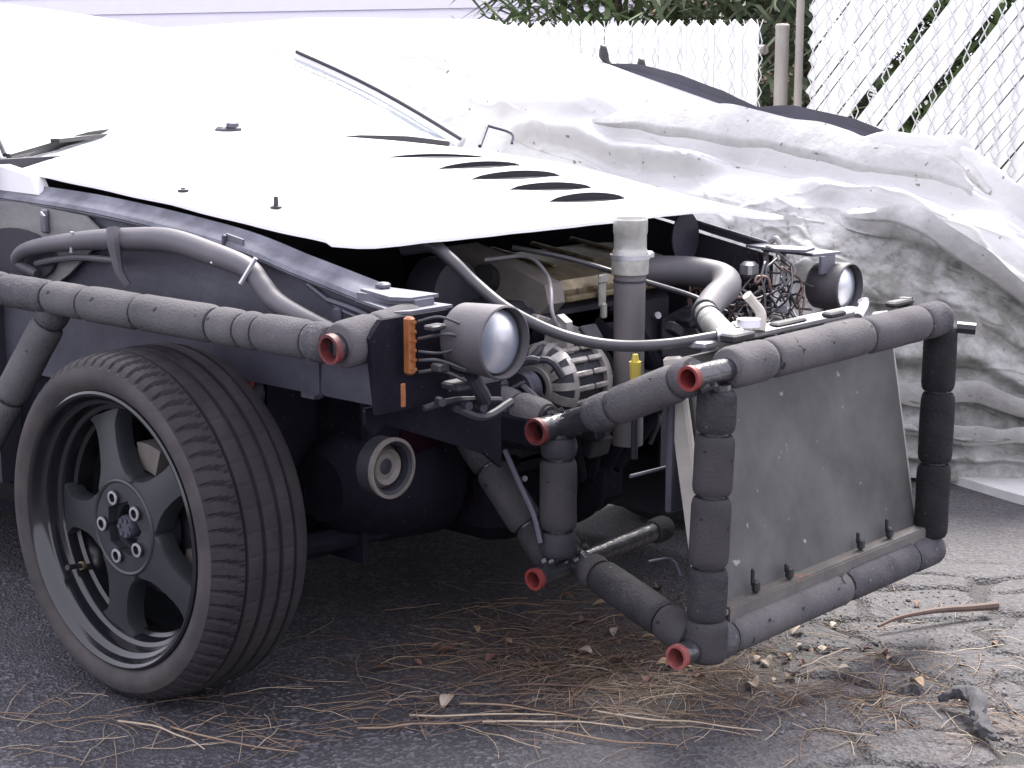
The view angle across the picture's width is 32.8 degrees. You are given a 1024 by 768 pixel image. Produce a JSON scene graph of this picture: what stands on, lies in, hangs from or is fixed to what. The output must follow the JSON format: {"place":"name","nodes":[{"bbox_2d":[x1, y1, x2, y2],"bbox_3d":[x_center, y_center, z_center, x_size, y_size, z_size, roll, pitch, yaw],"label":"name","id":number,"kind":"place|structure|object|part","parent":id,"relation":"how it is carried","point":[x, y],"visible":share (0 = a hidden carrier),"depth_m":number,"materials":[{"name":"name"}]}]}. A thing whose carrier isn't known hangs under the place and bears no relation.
{"place":"outdoors","nodes":[
{"label":"outdoors","id":0,"kind":"place"},
{"bbox_2d":[0,0,651,44],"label":"house","id":1,"kind":"structure","parent":0,"point":[169,13],"depth_m":13.33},
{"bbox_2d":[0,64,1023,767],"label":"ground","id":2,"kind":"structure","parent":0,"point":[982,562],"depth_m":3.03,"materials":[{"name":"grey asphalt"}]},
{"bbox_2d":[117,720,204,749],"bbox_3d":[-0.553,0.553,2.765,0.198,0.007,0.018,8,13,35],"label":"pine twig","id":3,"kind":"object","parent":2,"relation":"on","point":[145,724],"visible":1,"depth_m":2.78,"materials":[{"name":"brown plant"}]},
{"bbox_2d":[170,726,297,752],"bbox_3d":[-0.443,0.559,2.735,0.238,0.005,0.018,5,12,25],"label":"pine twig","id":4,"kind":"object","parent":2,"relation":"on","point":[197,734],"visible":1,"depth_m":2.73,"materials":[{"name":"brown plant"}]},
{"bbox_2d":[370,664,394,668],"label":"dry leaf","id":5,"kind":"object","parent":2,"relation":"on","point":[381,665],"visible":1,"depth_m":3.06,"materials":[{"name":"brown plant"}]},
{"bbox_2d":[413,658,421,664],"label":"dry leaf","id":6,"kind":"object","parent":2,"relation":"on","point":[418,660],"visible":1,"depth_m":3.08,"materials":[{"name":"brown plant"}]},
{"bbox_2d":[357,719,492,728],"bbox_3d":[-0.139,0.546,2.797,0.219,0.009,0.013,-2,11,-9],"label":"pine twig","id":7,"kind":"object","parent":2,"relation":"on","point":[400,725],"visible":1,"depth_m":2.79,"materials":[{"name":"brown plant"}]},
{"bbox_2d":[432,641,442,647],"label":"dry leaf","id":8,"kind":"object","parent":2,"relation":"on","point":[438,642],"visible":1,"depth_m":3.18,"materials":[{"name":"brown plant"}]},
{"bbox_2d":[439,693,453,708],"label":"dry leaf","id":9,"kind":"object","parent":2,"relation":"on","point":[444,699],"visible":1,"depth_m":2.89,"materials":[{"name":"beige plant"}]},
{"bbox_2d":[435,644,457,653],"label":"dry leaf","id":10,"kind":"object","parent":2,"relation":"on","point":[445,647],"visible":1,"depth_m":3.13,"materials":[{"name":"brown plant"}]},
{"bbox_2d":[474,625,480,631],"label":"dry leaf","id":11,"kind":"object","parent":2,"relation":"on","point":[477,627],"visible":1,"depth_m":3.26,"materials":[{"name":"beige plant"}]},
{"bbox_2d":[409,713,555,716],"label":"pine twig","id":12,"kind":"object","parent":2,"relation":"on","point":[421,715],"visible":1,"depth_m":2.83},
{"bbox_2d":[0,3,975,699],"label":"stripped car","id":13,"kind":"object","parent":2,"relation":"on","point":[274,317],"visible":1,"depth_m":3.04,"materials":[{"name":"paint"}]},
{"bbox_3d":[-1.105,-0.558,5.097,2.310,0.900,0.020,10,15,41],"label":"door panel","id":14,"kind":"part","parent":13,"relation":"part of","materials":[{"name":"paint"}]},
{"bbox_2d":[485,652,496,662],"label":"dry leaf","id":15,"kind":"object","parent":2,"relation":"on","point":[489,656],"visible":1,"depth_m":3.10,"materials":[{"name":"brown plant"}]},
{"bbox_2d":[503,637,511,642],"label":"dry leaf","id":16,"kind":"object","parent":2,"relation":"on","point":[508,639],"visible":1,"depth_m":3.19,"materials":[{"name":"brown plant"}]},
{"bbox_2d":[0,581,1023,767],"bbox_3d":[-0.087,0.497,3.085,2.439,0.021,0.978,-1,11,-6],"label":"pine needles","id":17,"kind":"object","parent":2,"relation":"on","point":[589,684],"visible":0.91,"depth_m":2.95,"materials":[{"name":"brown plant"}]},
{"bbox_2d":[459,702,586,718],"bbox_3d":[0.018,0.534,2.860,0.220,0.007,0.011,3,12,17],"label":"pine twig","id":18,"kind":"object","parent":2,"relation":"on","point":[464,703],"visible":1,"depth_m":2.87,"materials":[{"name":"brown plant"}]},
{"bbox_2d":[483,720,643,729],"bbox_3d":[0.082,0.546,2.800,0.260,0.007,0.011,1,11,6],"label":"pine twig","id":19,"kind":"object","parent":2,"relation":"on","point":[493,721],"visible":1,"depth_m":2.80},
{"bbox_2d":[507,683,623,692],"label":"pine twig","id":20,"kind":"object","parent":2,"relation":"on","point":[526,684],"visible":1,"depth_m":2.97,"materials":[{"name":"brown plant"}]},
{"bbox_2d":[563,591,573,599],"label":"dry leaf","id":21,"kind":"object","parent":2,"relation":"on","point":[569,594],"visible":1,"depth_m":3.46,"materials":[{"name":"brown plant"}]},
{"bbox_2d":[578,615,586,621],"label":"dry leaf","id":22,"kind":"object","parent":2,"relation":"on","point":[580,618],"visible":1,"depth_m":3.31,"materials":[{"name":"brown plant"}]},
{"bbox_2d":[578,645,591,653],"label":"dry leaf","id":23,"kind":"object","parent":2,"relation":"on","point":[587,648],"visible":1,"depth_m":3.13,"materials":[{"name":"beige plant"}]},
{"bbox_2d":[163,17,1023,480],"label":"tarp","id":24,"kind":"object","parent":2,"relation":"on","point":[895,215],"visible":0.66,"depth_m":4.66,"materials":[{"name":"fabric"}]},
{"bbox_2d":[599,45,611,64],"bbox_3d":[0.289,-1.003,5.348,0.048,0.078,0.032,10,15,41],"label":"tarp clamp","id":25,"kind":"object","parent":24,"relation":"on","point":[603,54],"visible":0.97,"depth_m":5.34,"materials":[{"name":"grey plastic"}]},
{"bbox_2d":[637,58,645,65],"bbox_3d":[0.402,-0.952,5.296,0.048,0.078,0.032,10,15,41],"label":"tarp clamp","id":26,"kind":"object","parent":24,"relation":"on","point":[641,61],"visible":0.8,"depth_m":5.29,"materials":[{"name":"grey plastic"}]},
{"bbox_2d":[593,599,604,605],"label":"dry leaf","id":27,"kind":"object","parent":2,"relation":"on","point":[597,601],"visible":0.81,"depth_m":3.41,"materials":[{"name":"brown plant"}]},
{"bbox_2d":[189,554,1023,757],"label":"pine needles","id":28,"kind":"object","parent":2,"relation":"on","point":[653,667],"visible":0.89,"depth_m":3.02,"materials":[{"name":"brown plant"}]},
{"bbox_2d":[544,728,678,745],"bbox_3d":[0.154,0.558,2.742,0.218,0.006,0.019,3,12,17],"label":"pine twig","id":29,"kind":"object","parent":2,"relation":"on","point":[571,733],"visible":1,"depth_m":2.74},
{"bbox_2d":[606,654,619,661],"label":"dry leaf","id":30,"kind":"object","parent":2,"relation":"on","point":[611,656],"visible":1,"depth_m":3.09,"materials":[{"name":"brown plant"}]},
{"bbox_2d":[609,627,617,636],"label":"dry leaf","id":31,"kind":"object","parent":2,"relation":"on","point":[613,629],"visible":1,"depth_m":3.24,"materials":[{"name":"beige plant"}]},
{"bbox_2d":[423,0,824,106],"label":"shrub","id":32,"kind":"object","parent":2,"relation":"on","point":[594,14],"visible":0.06,"depth_m":8.73,"materials":[{"name":"green plant"}]},
{"bbox_2d":[499,19,767,106],"bbox_3d":[-0.063,-0.854,6.954,2.521,1.169,0.092,10,15,41],"label":"chain link fence","id":33,"kind":"object","parent":2,"relation":"on","point":[720,54],"visible":0.03,"depth_m":6.26,"materials":[{"name":"metal"}]},
{"bbox_2d":[641,674,651,682],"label":"dry leaf","id":34,"kind":"object","parent":2,"relation":"on","point":[644,677],"visible":1,"depth_m":2.99,"materials":[{"name":"brown plant"}]},
{"bbox_2d":[641,633,655,637],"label":"dry leaf","id":35,"kind":"object","parent":2,"relation":"on","point":[648,635],"visible":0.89,"depth_m":3.21,"materials":[{"name":"beige plant"}]},
{"bbox_2d":[654,581,663,587],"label":"dry leaf","id":36,"kind":"object","parent":2,"relation":"on","point":[655,585],"visible":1,"depth_m":3.51,"materials":[{"name":"brown plant"}]},
{"bbox_2d":[656,657,666,663],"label":"dry leaf","id":37,"kind":"object","parent":2,"relation":"on","point":[662,660],"visible":0.76,"depth_m":3.08,"materials":[{"name":"beige plant"}]},
{"bbox_2d":[592,709,761,730],"bbox_3d":[0.264,0.543,2.812,0.279,0.009,0.014,4,12,18],"label":"pine twig","id":38,"kind":"object","parent":2,"relation":"on","point":[628,716],"visible":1,"depth_m":2.81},
{"bbox_2d":[650,0,802,105],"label":"shrub","id":39,"kind":"object","parent":2,"relation":"on","point":[765,78],"depth_m":9.98,"materials":[{"name":"green plant"}]},
{"bbox_2d":[745,675,758,686],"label":"dry leaf","id":40,"kind":"object","parent":2,"relation":"on","point":[754,682],"visible":1,"depth_m":2.97,"materials":[{"name":"beige plant"}]},
{"bbox_2d":[753,655,761,661],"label":"dry leaf","id":41,"kind":"object","parent":2,"relation":"on","point":[756,657],"visible":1,"depth_m":3.10,"materials":[{"name":"beige plant"}]},
{"bbox_2d":[494,591,1023,752],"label":"asphalt crumbs","id":42,"kind":"object","parent":2,"relation":"on","point":[875,642],"visible":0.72,"depth_m":3.04,"materials":[{"name":"grey asphalt"}]},
{"bbox_2d":[760,655,771,666],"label":"dry leaf","id":43,"kind":"object","parent":2,"relation":"on","point":[767,660],"visible":1,"depth_m":3.08,"materials":[{"name":"beige plant"}]},
{"bbox_2d":[782,653,791,658],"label":"dry leaf","id":44,"kind":"object","parent":2,"relation":"on","point":[788,655],"visible":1,"depth_m":3.11,"materials":[{"name":"beige plant"}]},
{"bbox_2d":[784,671,795,678],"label":"dry leaf","id":45,"kind":"object","parent":2,"relation":"on","point":[787,675],"visible":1,"depth_m":3.02,"materials":[{"name":"beige plant"}]},
{"bbox_2d":[790,624,803,634],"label":"dry leaf","id":46,"kind":"object","parent":2,"relation":"on","point":[794,629],"visible":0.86,"depth_m":3.24,"materials":[{"name":"beige plant"}]},
{"bbox_2d":[585,0,1014,140],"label":"shrub","id":47,"kind":"object","parent":2,"relation":"on","point":[768,10],"visible":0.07,"depth_m":7.62,"materials":[{"name":"green plant"}]},
{"bbox_2d":[798,658,804,664],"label":"dry leaf","id":48,"kind":"object","parent":2,"relation":"on","point":[801,661],"visible":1,"depth_m":3.08,"materials":[{"name":"beige plant"}]},
{"bbox_2d":[838,663,851,670],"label":"dry leaf","id":49,"kind":"object","parent":2,"relation":"on","point":[843,665],"visible":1,"depth_m":3.05,"materials":[{"name":"beige plant"}]},
{"bbox_2d":[875,648,887,656],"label":"dry leaf","id":50,"kind":"object","parent":2,"relation":"on","point":[884,652],"visible":1,"depth_m":3.12,"materials":[{"name":"beige plant"}]},
{"bbox_2d":[773,0,1023,186],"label":"chain link fence","id":51,"kind":"object","parent":2,"relation":"on","point":[832,49],"visible":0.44,"depth_m":5.65,"materials":[{"name":"metal"}]},
{"bbox_2d":[793,0,1023,182],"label":"shrub","id":52,"kind":"object","parent":2,"relation":"on","point":[930,15],"visible":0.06,"depth_m":6.75,"materials":[{"name":"green plant"}]},
{"bbox_2d":[909,676,923,686],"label":"dry leaf","id":53,"kind":"object","parent":2,"relation":"on","point":[920,680],"visible":1,"depth_m":2.98,"materials":[{"name":"beige plant"}]},
{"bbox_2d":[913,599,919,606],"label":"dry leaf","id":54,"kind":"object","parent":2,"relation":"on","point":[917,602],"visible":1,"depth_m":3.41,"materials":[{"name":"beige plant"}]},
{"bbox_2d":[877,601,998,627],"bbox_3d":[0.809,0.436,3.311,0.275,0.021,0.020,-5,12,-22],"label":"curved twig","id":55,"kind":"object","parent":2,"relation":"on","point":[987,606],"visible":1,"depth_m":3.32,"materials":[{"name":"brown wood"}]},
{"bbox_2d":[937,685,1003,741],"bbox_3d":[0.746,0.522,2.798,0.059,0.043,0.191,-2,11,-9],"label":"broken root","id":56,"kind":"object","parent":2,"relation":"on","point":[975,698],"visible":1,"depth_m":2.79,"materials":[{"name":"grey wood"}]},
{"bbox_2d":[950,477,1023,504],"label":"concrete pad","id":57,"kind":"object","parent":2,"relation":"on","point":[1011,490],"visible":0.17,"depth_m":4.26,"materials":[{"name":"grey concrete"}]},
{"bbox_2d":[818,0,1013,61],"label":"sky","id":58,"kind":"structure","parent":0,"point":[850,0],"materials":[{"name":"white"}]}
]}

